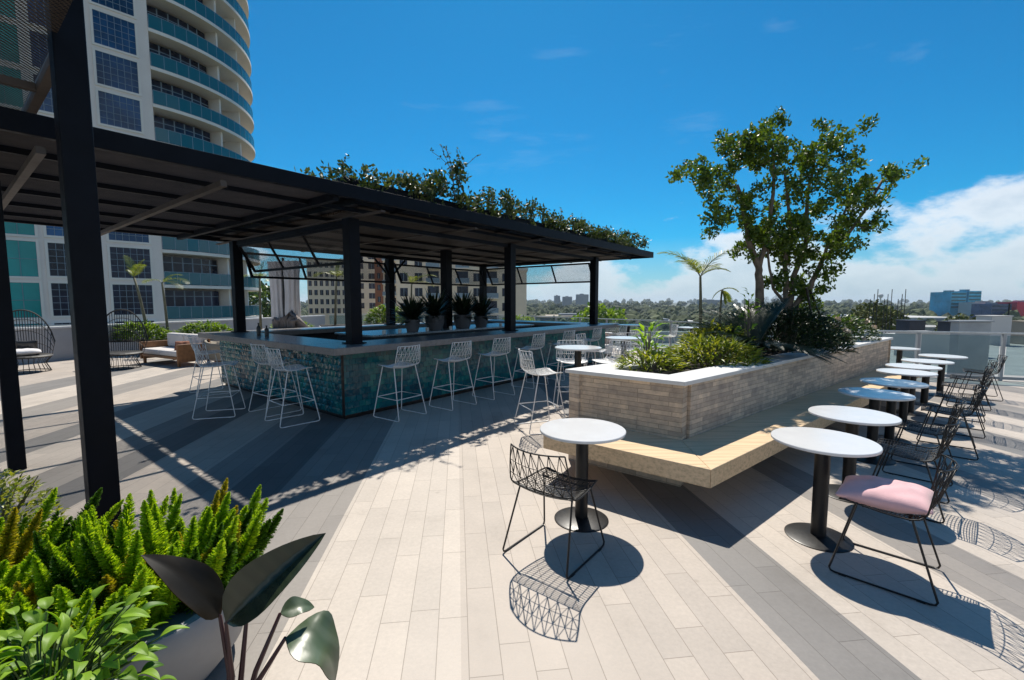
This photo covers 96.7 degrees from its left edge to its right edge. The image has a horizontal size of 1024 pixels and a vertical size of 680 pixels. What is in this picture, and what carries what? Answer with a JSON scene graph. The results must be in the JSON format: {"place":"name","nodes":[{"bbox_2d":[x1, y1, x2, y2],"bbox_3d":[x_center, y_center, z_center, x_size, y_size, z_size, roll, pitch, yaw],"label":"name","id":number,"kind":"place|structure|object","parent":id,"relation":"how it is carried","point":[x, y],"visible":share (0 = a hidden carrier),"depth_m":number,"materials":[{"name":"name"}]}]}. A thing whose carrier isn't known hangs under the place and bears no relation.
{"place":"outdoors","nodes":[
{"label":"outdoors","id":0,"kind":"place"},
{"bbox_2d":[0,0,262,327],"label":"apartment tower","id":1,"kind":"structure","parent":0,"point":[176,72],"depth_m":39.26,"materials":[{"name":"white glass"}]},
{"bbox_2d":[0,20,23,66],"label":"window","id":2,"kind":"structure","parent":1,"relation":"in","point":[4,20],"depth_m":32.55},
{"bbox_2d":[0,64,25,108],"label":"window","id":3,"kind":"structure","parent":1,"relation":"in","point":[0,64],"depth_m":32.67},
{"bbox_2d":[4,222,37,237],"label":"window","id":4,"kind":"structure","parent":1,"relation":"in","point":[11,229],"depth_m":33.41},
{"bbox_2d":[6,237,41,278],"bbox_3d":[-36.145,-5.985,33.429,0.080,2.920,2.100,4,7,42],"label":"window","id":5,"kind":"structure","parent":1,"relation":"in","point":[23,255],"depth_m":33.59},
{"bbox_2d":[10,280,44,319],"bbox_3d":[-36.145,-2.946,33.688,0.080,2.920,2.100,4,7,42],"label":"window","id":6,"kind":"structure","parent":1,"relation":"in","point":[25,294],"depth_m":33.85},
{"bbox_2d":[26,27,47,69],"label":"window","id":7,"kind":"structure","parent":1,"relation":"in","point":[28,27],"depth_m":33.41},
{"bbox_2d":[30,71,53,114],"bbox_3d":[-34.271,-18.367,34.464,0.080,2.820,2.920,4,7,42],"label":"window","id":8,"kind":"structure","parent":1,"relation":"in","point":[46,107],"depth_m":34.05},
{"bbox_2d":[43,225,63,238],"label":"window","id":9,"kind":"structure","parent":1,"relation":"in","point":[48,231],"depth_m":34.64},
{"bbox_2d":[44,240,66,277],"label":"window","id":10,"kind":"structure","parent":1,"relation":"in","point":[55,256],"depth_m":34.81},
{"bbox_2d":[48,281,70,317],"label":"window","id":11,"kind":"structure","parent":1,"relation":"in","point":[58,290],"depth_m":35.07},
{"bbox_2d":[88,0,136,19],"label":"window","id":12,"kind":"structure","parent":1,"relation":"in","point":[127,8],"depth_m":36.73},
{"bbox_2d":[89,6,138,57],"bbox_3d":[-31.899,-24.669,36.572,0.080,2.820,2.910,4,7,42],"label":"window","id":13,"kind":"structure","parent":1,"relation":"in","point":[110,31],"depth_m":36.52,"materials":[{"name":"glass"}]},
{"bbox_2d":[92,47,141,96],"bbox_3d":[-31.899,-21.630,36.831,0.080,2.820,2.910,4,7,42],"label":"window","id":14,"kind":"structure","parent":1,"relation":"in","point":[113,71],"depth_m":36.79,"materials":[{"name":"glass"}]},
{"bbox_2d":[95,87,143,134],"bbox_3d":[-31.899,-18.590,37.089,0.080,2.820,2.910,4,7,42],"label":"window","id":15,"kind":"structure","parent":1,"relation":"in","point":[114,110],"depth_m":37.05,"materials":[{"name":"glass"}]},
{"bbox_2d":[106,232,151,244],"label":"window","id":16,"kind":"structure","parent":1,"relation":"in","point":[119,237],"depth_m":37.92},
{"bbox_2d":[107,244,153,280],"bbox_3d":[-31.899,-6.434,38.123,0.080,2.820,2.910,4,7,42],"label":"window","id":17,"kind":"structure","parent":1,"relation":"in","point":[117,267],"depth_m":38.00,"materials":[{"name":"glass"}]},
{"bbox_2d":[109,282,155,316],"bbox_3d":[-31.899,-3.395,38.382,0.080,2.820,2.910,4,7,42],"label":"window","id":18,"kind":"structure","parent":1,"relation":"in","point":[123,295],"depth_m":38.30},
{"bbox_2d":[0,346,1023,679],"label":"terrace floor","id":19,"kind":"structure","parent":0,"point":[410,570],"depth_m":3.31,"materials":[{"name":"beige tile"}]},
{"bbox_2d":[13,309,55,373],"bbox_3d":[-12.050,0.017,11.239,1.137,1.534,1.131,5,7,43],"label":"fan back chair","id":20,"kind":"object","parent":19,"relation":"on","point":[42,355],"visible":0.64,"depth_m":11.56,"materials":[{"name":"metal"}]},
{"bbox_2d":[107,309,148,369],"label":"fan back chair","id":21,"kind":"object","parent":19,"relation":"on","point":[124,352],"visible":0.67,"depth_m":12.25,"materials":[{"name":"metal"}]},
{"bbox_2d":[25,587,242,679],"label":"plant pot","id":22,"kind":"object","parent":19,"relation":"on","point":[194,651],"visible":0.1,"depth_m":1.89,"materials":[{"name":"concrete"}]},
{"bbox_2d":[0,576,141,679],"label":"foxtail fern","id":23,"kind":"object","parent":22,"relation":"on","point":[20,600],"visible":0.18,"depth_m":1.71,"materials":[{"name":"green plant"}]},
{"bbox_2d":[0,584,188,679],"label":"pothos","id":24,"kind":"object","parent":22,"relation":"on","point":[71,664],"visible":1,"depth_m":1.39,"materials":[{"name":"green plant"}]},
{"bbox_2d":[0,493,235,656],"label":"foxtail fern","id":25,"kind":"object","parent":22,"relation":"on","point":[49,562],"visible":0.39,"depth_m":1.93,"materials":[{"name":"green plant"}]},
{"bbox_2d":[72,478,283,615],"bbox_3d":[-1.534,0.999,2.227,0.684,0.512,0.828,0,5,0],"label":"foxtail fern","id":26,"kind":"object","parent":22,"relation":"on","point":[246,538],"visible":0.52,"depth_m":2.14,"materials":[{"name":"green plant"}]},
{"bbox_2d":[141,533,339,679],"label":"philodendron","id":27,"kind":"object","parent":22,"relation":"on","point":[254,588],"visible":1,"depth_m":1.31,"materials":[{"name":"plant"}]},
{"bbox_2d":[109,339,219,355],"bbox_3d":[-11.433,0.208,15.296,3.677,0.472,0.700,-2,5,-22],"label":"planter box","id":28,"kind":"object","parent":19,"relation":"on","point":[118,344],"depth_m":14.57,"materials":[{"name":"concrete"}]},
{"bbox_2d":[124,255,149,338],"bbox_3d":[-12.260,-1.332,14.908,0.847,2.859,0.624,0,5,0],"label":"young palm","id":29,"kind":"object","parent":28,"relation":"on","point":[133,271],"visible":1,"depth_m":14.90,"materials":[{"name":"green plant"}]},
{"bbox_2d":[109,320,171,340],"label":"hedge","id":30,"kind":"object","parent":28,"relation":"on","point":[161,333],"visible":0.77,"depth_m":14.77,"materials":[{"name":"green plant"}]},
{"bbox_2d":[142,274,187,332],"bbox_3d":[-11.475,-1.079,15.239,1.583,2.291,0.988,0,5,0],"label":"young palm","id":31,"kind":"object","parent":28,"relation":"on","point":[165,309],"visible":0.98,"depth_m":15.12,"materials":[{"name":"green plant"}]},
{"bbox_2d":[175,320,233,333],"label":"hedge","id":32,"kind":"object","parent":28,"relation":"on","point":[216,327],"visible":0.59,"depth_m":15.50,"materials":[{"name":"green plant"}]},
{"bbox_2d":[15,315,324,363],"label":"parapet wall","id":33,"kind":"structure","parent":19,"relation":"on","point":[63,348],"depth_m":13.62,"materials":[{"name":"white stone"}]},
{"bbox_2d":[139,333,210,366],"bbox_3d":[-9.441,0.247,12.785,2.000,0.820,0.880,3,6,28],"label":"sofa","id":34,"kind":"object","parent":19,"relation":"on","point":[182,353],"visible":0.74,"depth_m":12.58,"materials":[{"name":"fabric"}]},
{"bbox_2d":[188,336,230,396],"bbox_3d":[-5.751,0.466,8.619,0.566,1.091,0.588,5,7,44],"label":"bar stool","id":35,"kind":"object","parent":19,"relation":"on","point":[191,343],"visible":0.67,"depth_m":8.60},
{"bbox_2d":[204,340,220,361],"bbox_3d":[-8.191,0.316,12.804,0.750,0.680,0.835,-2,5,-25],"label":"armchair","id":36,"kind":"object","parent":19,"relation":"on","point":[213,345],"visible":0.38,"depth_m":12.46,"materials":[{"name":"fabric"}]},
{"bbox_2d":[192,343,245,419],"bbox_3d":[-4.522,0.604,6.996,0.588,1.091,0.566,-1,5,-16],"label":"bar stool","id":37,"kind":"object","parent":19,"relation":"on","point":[218,364],"visible":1,"depth_m":6.98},
{"bbox_2d":[248,343,301,416],"bbox_3d":[-3.761,0.589,7.174,0.566,1.091,0.588,4,6,36],"label":"bar stool","id":38,"kind":"object","parent":19,"relation":"on","point":[266,363],"visible":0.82,"depth_m":7.09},
{"bbox_2d":[261,258,307,329],"bbox_3d":[-5.946,-0.819,12.757,2.028,2.950,1.100,2,5,20],"label":"daybed cabana","id":39,"kind":"object","parent":19,"relation":"on","point":[285,304],"visible":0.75,"depth_m":12.69,"materials":[{"name":"white fabric"}]},
{"bbox_2d":[264,347,319,427],"bbox_3d":[-3.201,0.640,6.577,0.566,1.091,0.588,4,7,42],"label":"bar stool","id":40,"kind":"object","parent":19,"relation":"on","point":[278,368],"visible":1,"depth_m":6.55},
{"bbox_2d":[0,0,653,525],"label":"bar pergola","id":41,"kind":"object","parent":19,"relation":"on","point":[76,176],"visible":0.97,"depth_m":5.39,"materials":[{"name":"metal"}]},
{"bbox_2d":[223,144,650,249],"bbox_3d":[-0.309,-2.854,9.380,11.619,1.363,5.294,-2,5,-22],"label":"roof vine","id":42,"kind":"object","parent":41,"relation":"on","point":[410,183],"visible":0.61,"depth_m":7.82,"materials":[{"name":"green plant"}]},
{"bbox_2d":[319,323,382,326],"bbox_3d":[-5.179,-0.103,16.308,3.130,0.922,0.800,-2,5,-26],"label":"planter box","id":43,"kind":"object","parent":19,"relation":"on","point":[340,325],"visible":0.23,"depth_m":15.53,"materials":[{"name":"concrete"}]},
{"bbox_2d":[363,304,405,323],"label":"hedge","id":44,"kind":"object","parent":43,"relation":"on","point":[375,315],"visible":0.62,"depth_m":16.31,"materials":[{"name":"green plant"}]},
{"bbox_2d":[373,344,426,421],"bbox_3d":[-1.697,0.613,6.896,0.588,1.091,0.566,3,6,34],"label":"bar stool","id":45,"kind":"object","parent":19,"relation":"on","point":[405,364],"visible":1,"depth_m":6.81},
{"bbox_2d":[198,319,618,418],"bbox_3d":[-1.681,0.235,11.276,5.160,1.100,8.880,4,6,38],"label":"bar counter","id":46,"kind":"object","parent":19,"relation":"on","point":[344,379],"visible":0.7,"depth_m":8.07,"materials":[{"name":"stone"}]},
{"bbox_2d":[384,293,439,331],"bbox_3d":[-2.131,-0.607,9.668,1.264,0.869,1.234,-3,6,-35],"label":"potted agave","id":47,"kind":"object","parent":46,"relation":"on","point":[411,312],"visible":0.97,"depth_m":9.56,"materials":[{"name":"green plant"}]},
{"bbox_2d":[411,286,464,330],"bbox_3d":[-1.735,-0.717,10.232,1.378,0.992,1.448,0,5,0],"label":"potted agave","id":48,"kind":"object","parent":46,"relation":"on","point":[436,310],"visible":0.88,"depth_m":10.08,"materials":[{"name":"green plant"}]},
{"bbox_2d":[444,289,487,328],"bbox_3d":[-1.213,-0.752,10.920,1.404,0.945,1.421,-3,6,-29],"label":"potted agave","id":49,"kind":"object","parent":46,"relation":"on","point":[462,320],"visible":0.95,"depth_m":10.77,"materials":[{"name":"green plant"}]},
{"bbox_2d":[470,292,501,326],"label":"potted agave","id":50,"kind":"object","parent":46,"relation":"on","point":[484,304],"visible":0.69,"depth_m":11.36,"materials":[{"name":"green plant"}]},
{"bbox_2d":[429,341,476,410],"bbox_3d":[-0.980,0.555,7.576,0.588,1.091,0.566,4,6,38],"label":"bar stool","id":51,"kind":"object","parent":19,"relation":"on","point":[452,357],"visible":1,"depth_m":7.49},
{"bbox_2d":[472,337,514,399],"bbox_3d":[-0.332,0.488,8.361,0.588,1.091,0.566,4,6,41],"label":"bar stool","id":52,"kind":"object","parent":19,"relation":"on","point":[490,354],"visible":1,"depth_m":8.29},
{"bbox_2d":[511,333,548,388],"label":"bar stool","id":53,"kind":"object","parent":19,"relation":"on","point":[532,346],"visible":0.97,"depth_m":9.30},
{"bbox_2d":[514,348,565,434],"bbox_3d":[0.378,0.670,6.229,0.588,1.091,0.566,-2,5,-21],"label":"bar stool","id":54,"kind":"object","parent":19,"relation":"on","point":[538,374],"visible":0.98,"depth_m":6.12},
{"bbox_2d":[502,443,604,578],"bbox_3d":[0.286,1.087,3.154,0.526,0.780,0.567,4,6,38],"label":"wire chair","id":55,"kind":"object","parent":19,"relation":"on","point":[543,493],"visible":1,"depth_m":3.07,"materials":[{"name":"metal"}]},
{"bbox_2d":[553,340,587,410],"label":"bar stool","id":56,"kind":"object","parent":19,"relation":"on","point":[571,360],"visible":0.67,"depth_m":7.58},
{"bbox_2d":[555,345,601,418],"bbox_3d":[0.955,0.640,6.628,0.670,1.080,0.670,0,5,0],"label":"table","id":57,"kind":"object","parent":19,"relation":"on","point":[577,349],"visible":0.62,"depth_m":6.54,"materials":[{"name":"white laminate"}]},
{"bbox_2d":[540,418,625,532],"bbox_3d":[0.555,1.067,3.619,0.670,0.740,0.670,0,5,0],"label":"cafe table","id":58,"kind":"object","parent":19,"relation":"on","point":[582,434],"visible":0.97,"depth_m":3.57,"materials":[{"name":"white laminate"}]},
{"bbox_2d":[592,340,631,364],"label":"chair","id":59,"kind":"object","parent":19,"relation":"on","point":[606,361],"visible":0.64,"depth_m":7.54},
{"bbox_2d":[328,314,1023,380],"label":"glass railing","id":60,"kind":"object","parent":19,"relation":"on","point":[999,377],"visible":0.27,"depth_m":10.39,"materials":[{"name":"clear glass"}]},
{"bbox_2d":[565,336,892,486],"bbox_3d":[4.179,0.633,7.162,8.326,1.005,1.253,-4,6,-40],"label":"brick planter","id":61,"kind":"object","parent":19,"relation":"on","point":[676,404],"visible":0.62,"depth_m":4.80,"materials":[{"name":"brick"}]},
{"bbox_2d":[629,319,668,367],"bbox_3d":[1.635,0.049,5.377,0.532,0.602,0.502,1,5,15],"label":"leafy plant","id":62,"kind":"object","parent":61,"relation":"on","point":[648,342],"visible":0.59,"depth_m":5.36,"materials":[{"name":"green plant"}]},
{"bbox_2d":[613,343,689,372],"bbox_3d":[1.541,0.198,5.119,0.924,0.358,0.738,0,5,0],"label":"croton","id":63,"kind":"object","parent":61,"relation":"on","point":[642,356],"visible":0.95,"depth_m":5.04,"materials":[{"name":"green plant"}]},
{"bbox_2d":[658,248,746,347],"bbox_3d":[2.873,-0.599,6.952,1.333,1.609,0.794,0,5,0],"label":"young palm","id":64,"kind":"object","parent":61,"relation":"on","point":[694,262],"visible":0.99,"depth_m":6.88,"materials":[{"name":"green plant"}]},
{"bbox_2d":[654,333,773,368],"bbox_3d":[2.446,0.116,5.562,1.461,0.448,0.945,0,5,0],"label":"croton","id":65,"kind":"object","parent":61,"relation":"on","point":[707,343],"visible":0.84,"depth_m":5.42,"materials":[{"name":"green plant"}]},
{"bbox_2d":[670,318,762,360],"bbox_3d":[2.816,-0.018,6.304,1.292,0.605,1.098,0,5,0],"label":"croton","id":66,"kind":"object","parent":61,"relation":"on","point":[696,332],"visible":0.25,"depth_m":6.25,"materials":[{"name":"green plant"}]},
{"bbox_2d":[543,366,921,487],"bbox_3d":[4.127,0.794,6.776,8.838,0.150,1.736,-4,6,-40],"label":"bench","id":67,"kind":"object","parent":61,"relation":"attached to","point":[713,457],"visible":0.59,"depth_m":4.14,"materials":[{"name":"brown wood"}]},
{"bbox_2d":[737,287,759,356],"bbox_3d":[3.162,-0.213,6.123,0.382,0.998,0.309,3,6,33],"label":"leafy plant","id":68,"kind":"object","parent":61,"relation":"on","point":[748,302],"visible":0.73,"depth_m":6.12,"materials":[{"name":"green plant"}]},
{"bbox_2d":[684,291,847,363],"bbox_3d":[3.286,-0.156,6.063,1.905,1.014,1.693,4,7,42],"label":"cycad","id":69,"kind":"object","parent":61,"relation":"on","point":[764,324],"visible":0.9,"depth_m":6.28,"materials":[{"name":"green plant"}]},
{"bbox_2d":[712,302,859,355],"bbox_3d":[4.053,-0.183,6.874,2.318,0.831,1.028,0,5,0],"label":"undergrowth","id":70,"kind":"object","parent":61,"relation":"on","point":[800,319],"visible":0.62,"depth_m":6.70,"materials":[{"name":"green plant"}]},
{"bbox_2d":[665,105,929,350],"bbox_3d":[4.284,-1.689,7.191,3.878,3.716,1.815,0,5,0],"label":"shade tree","id":71,"kind":"object","parent":61,"relation":"on","point":[754,152],"visible":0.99,"depth_m":6.91,"materials":[{"name":"green plant"}]},
{"bbox_2d":[823,313,881,342],"bbox_3d":[6.242,-0.231,8.705,1.643,0.602,0.885,0,5,0],"label":"flowering shrub","id":72,"kind":"object","parent":61,"relation":"on","point":[855,328],"visible":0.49,"depth_m":8.56,"materials":[{"name":"green plant"}]},
{"bbox_2d":[868,289,905,336],"bbox_3d":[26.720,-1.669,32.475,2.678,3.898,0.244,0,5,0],"label":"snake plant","id":73,"kind":"object","parent":61,"relation":"on","point":[887,309],"visible":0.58,"depth_m":32.44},
{"bbox_2d":[771,427,882,552],"bbox_3d":[2.265,1.091,3.340,0.670,0.740,0.670,0,5,0],"label":"cafe table","id":74,"kind":"object","parent":19,"relation":"on","point":[824,446],"visible":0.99,"depth_m":3.30,"materials":[{"name":"white laminate"}]},
{"bbox_2d":[808,405,901,503],"bbox_3d":[3.040,1.027,4.092,0.670,0.740,0.670,0,5,0],"label":"cafe table","id":75,"kind":"object","parent":19,"relation":"on","point":[852,418],"visible":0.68,"depth_m":4.05,"materials":[{"name":"stone"}]},
{"bbox_2d":[838,387,915,465],"bbox_3d":[3.980,0.948,5.018,0.670,0.740,0.670,0,5,0],"label":"cafe table","id":76,"kind":"object","parent":19,"relation":"on","point":[875,396],"visible":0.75,"depth_m":4.96,"materials":[{"name":"stone"}]},
{"bbox_2d":[828,453,959,606],"bbox_3d":[2.429,1.108,2.906,0.566,0.780,0.526,5,7,44],"label":"wire chair","id":77,"kind":"object","parent":19,"relation":"on","point":[936,500],"visible":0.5,"depth_m":2.76,"materials":[{"name":"metal"}]},
{"bbox_2d":[835,475,933,514],"bbox_3d":[2.397,0.986,2.927,0.469,0.154,0.422,1,4,44],"label":"cushion","id":78,"kind":"object","parent":77,"relation":"on","point":[897,496],"visible":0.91,"depth_m":2.82,"materials":[{"name":"pink fabric"}]},
{"bbox_2d":[859,378,928,444],"bbox_3d":[4.740,0.890,5.696,0.670,0.740,0.670,0,5,0],"label":"cafe table","id":79,"kind":"object","parent":19,"relation":"on","point":[893,385],"visible":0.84,"depth_m":5.65,"materials":[{"name":"stone"}]},
{"bbox_2d":[876,368,937,426],"bbox_3d":[5.620,0.820,6.523,0.670,0.740,0.670,0,5,0],"label":"cafe table","id":80,"kind":"object","parent":19,"relation":"on","point":[905,374],"visible":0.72,"depth_m":6.49,"materials":[{"name":"stone"}]},
{"bbox_2d":[885,363,942,415],"bbox_3d":[6.220,0.772,7.091,0.670,0.740,0.670,0,5,0],"label":"cafe table","id":81,"kind":"object","parent":19,"relation":"on","point":[911,411],"visible":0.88,"depth_m":7.04,"materials":[{"name":"stone"}]},
{"bbox_2d":[872,416,961,523],"bbox_3d":[3.398,1.026,3.872,0.526,0.780,0.566,-5,7,-43],"label":"wire chair","id":82,"kind":"object","parent":19,"relation":"on","point":[941,446],"visible":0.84,"depth_m":3.83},
{"bbox_2d":[882,398,966,485],"bbox_3d":[4.158,0.965,4.590,0.526,0.780,0.567,-4,7,-43],"label":"wire chair","id":83,"kind":"object","parent":19,"relation":"on","point":[953,414],"visible":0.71,"depth_m":4.58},
{"bbox_2d":[901,358,954,406],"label":"cafe table","id":84,"kind":"object","parent":19,"relation":"on","point":[924,395],"visible":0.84,"depth_m":7.68,"materials":[{"name":"stone"}]},
{"bbox_2d":[918,354,967,397],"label":"cafe table","id":85,"kind":"object","parent":19,"relation":"on","point":[940,377],"visible":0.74,"depth_m":8.38,"materials":[{"name":"white laminate"}]},
{"bbox_2d":[915,385,987,459],"bbox_3d":[5.089,0.905,5.288,0.566,0.780,0.526,5,7,43],"label":"wire chair","id":86,"kind":"object","parent":19,"relation":"on","point":[980,396],"visible":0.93,"depth_m":5.27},
{"bbox_2d":[930,374,994,438],"bbox_3d":[6.008,0.838,6.084,0.526,0.780,0.566,-5,7,-44],"label":"wire chair","id":87,"kind":"object","parent":19,"relation":"on","point":[969,397],"visible":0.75,"depth_m":6.10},
{"bbox_2d":[937,366,993,422],"bbox_3d":[6.788,0.774,6.832,0.526,0.780,0.566,-5,7,-44],"label":"wire chair","id":88,"kind":"object","parent":19,"relation":"on","point":[986,371],"visible":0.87,"depth_m":6.81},
{"bbox_2d":[945,360,997,410],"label":"wire chair","id":89,"kind":"object","parent":19,"relation":"on","point":[955,377],"visible":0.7,"depth_m":7.53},
{"bbox_2d":[958,355,1007,400],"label":"wire chair","id":90,"kind":"object","parent":19,"relation":"on","point":[998,370],"visible":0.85,"depth_m":8.19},
{"bbox_2d":[247,0,1023,302],"label":"sky","id":91,"kind":"structure","parent":0,"point":[586,107],"materials":[{"name":"blue"}]},
{"bbox_2d":[640,303,909,307],"bbox_3d":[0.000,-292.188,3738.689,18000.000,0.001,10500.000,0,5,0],"label":"ground","id":92,"kind":"structure","parent":0,"point":[742,304],"depth_m":3641.41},
{"bbox_2d":[248,281,270,317],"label":"broadleaf tree","id":93,"kind":"object","parent":92,"relation":"on","point":[265,294],"visible":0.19,"depth_m":108.52,"materials":[{"name":"green plant"}]},
{"bbox_2d":[305,259,344,324],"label":"apartment block","id":94,"kind":"structure","parent":92,"relation":"on","point":[321,297],"depth_m":150.41,"materials":[{"name":"concrete"}]},
{"bbox_2d":[360,257,375,323],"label":"apartment block","id":95,"kind":"structure","parent":92,"relation":"on","point":[368,295],"depth_m":139.78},
{"bbox_2d":[374,258,383,323],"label":"apartment block","id":96,"kind":"structure","parent":92,"relation":"on","point":[379,298],"depth_m":117.28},
{"bbox_2d":[396,260,503,322],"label":"apartment block","id":97,"kind":"structure","parent":92,"relation":"on","point":[496,292],"depth_m":91.98,"materials":[{"name":"concrete"}]},
{"bbox_2d":[516,268,527,320],"bbox_3d":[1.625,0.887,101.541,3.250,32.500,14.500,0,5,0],"label":"apartment block","id":98,"kind":"structure","parent":92,"relation":"on","point":[521,299],"depth_m":93.68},
{"bbox_2d":[571,302,627,335],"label":"broadleaf tree","id":99,"kind":"object","parent":92,"relation":"on","point":[609,313],"visible":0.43,"depth_m":126.52,"materials":[{"name":"green plant"}]},
{"bbox_2d":[255,298,1023,345],"bbox_3d":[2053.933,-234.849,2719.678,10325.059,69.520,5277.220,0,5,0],"label":"tree belt","id":100,"kind":"object","parent":92,"relation":"on","point":[661,310],"visible":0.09,"depth_m":655.83,"materials":[{"name":"plant"}]},
{"bbox_2d":[639,331,1023,380],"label":"neighbouring building","id":101,"kind":"structure","parent":92,"relation":"on","point":[1014,364],"depth_m":26.10,"materials":[{"name":"concrete"}]},
{"bbox_2d":[895,320,926,330],"bbox_3d":[25.500,-0.833,29.134,1.100,0.898,1.100,0,5,0],"label":"rooftop unit","id":102,"kind":"object","parent":101,"relation":"on","point":[910,325],"visible":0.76,"depth_m":28.65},
{"bbox_2d":[894,332,949,358],"bbox_3d":[22.350,0.233,24.859,1.800,1.398,1.600,0,5,0],"label":"rooftop unit","id":103,"kind":"object","parent":101,"relation":"on","point":[934,343],"visible":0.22,"depth_m":24.14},
{"bbox_2d":[946,320,994,378],"bbox_3d":[15.075,0.555,15.051,1.150,2.418,0.400,0,5,0],"label":"rooftop unit","id":104,"kind":"object","parent":101,"relation":"on","point":[974,348],"visible":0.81,"depth_m":14.88,"materials":[{"name":"metal"}]},
{"bbox_2d":[975,315,1013,344],"bbox_3d":[33.900,-0.710,32.105,1.500,2.048,1.200,0,5,0],"label":"rooftop unit","id":105,"kind":"object","parent":101,"relation":"on","point":[1002,323],"visible":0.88,"depth_m":31.56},
{"bbox_2d":[1010,321,1023,344],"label":"rooftop unit","id":106,"kind":"object","parent":101,"relation":"on","point":[1017,326],"visible":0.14,"depth_m":32.43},
{"bbox_2d":[843,299,909,329],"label":"broadleaf tree","id":107,"kind":"object","parent":92,"relation":"on","point":[862,311],"visible":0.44,"depth_m":97.58,"materials":[{"name":"green plant"}]},
{"bbox_2d":[929,290,966,316],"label":"glass office","id":108,"kind":"structure","parent":92,"relation":"on","point":[943,302],"depth_m":504.16,"materials":[{"name":"teal"}]},
{"bbox_2d":[954,289,981,301],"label":"glass office","id":109,"kind":"structure","parent":92,"relation":"on","point":[973,296],"depth_m":497.85,"materials":[{"name":"teal"}]},
{"bbox_2d":[958,301,989,316],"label":"white office","id":110,"kind":"structure","parent":92,"relation":"on","point":[964,307],"depth_m":484.87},
{"bbox_2d":[971,302,1011,317],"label":"glazed office","id":111,"kind":"structure","parent":92,"relation":"on","point":[990,308],"depth_m":456.75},
{"bbox_3d":[-2.850,1.351,2.172,0.960,0.420,0.960,0,5,0],"label":"plant pot","id":112,"kind":"object","parent":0,"visible":0},
{"bbox_2d":[0,468,73,543],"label":"leafy shrub","id":113,"kind":"object","parent":112,"relation":"on","point":[13,488],"visible":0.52,"depth_m":2.49,"materials":[{"name":"green plant"}]},
{"bbox_2d":[0,487,124,605],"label":"foxtail fern","id":114,"kind":"object","parent":112,"relation":"on","point":[15,562],"visible":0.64,"depth_m":2.25,"materials":[{"name":"green plant"}]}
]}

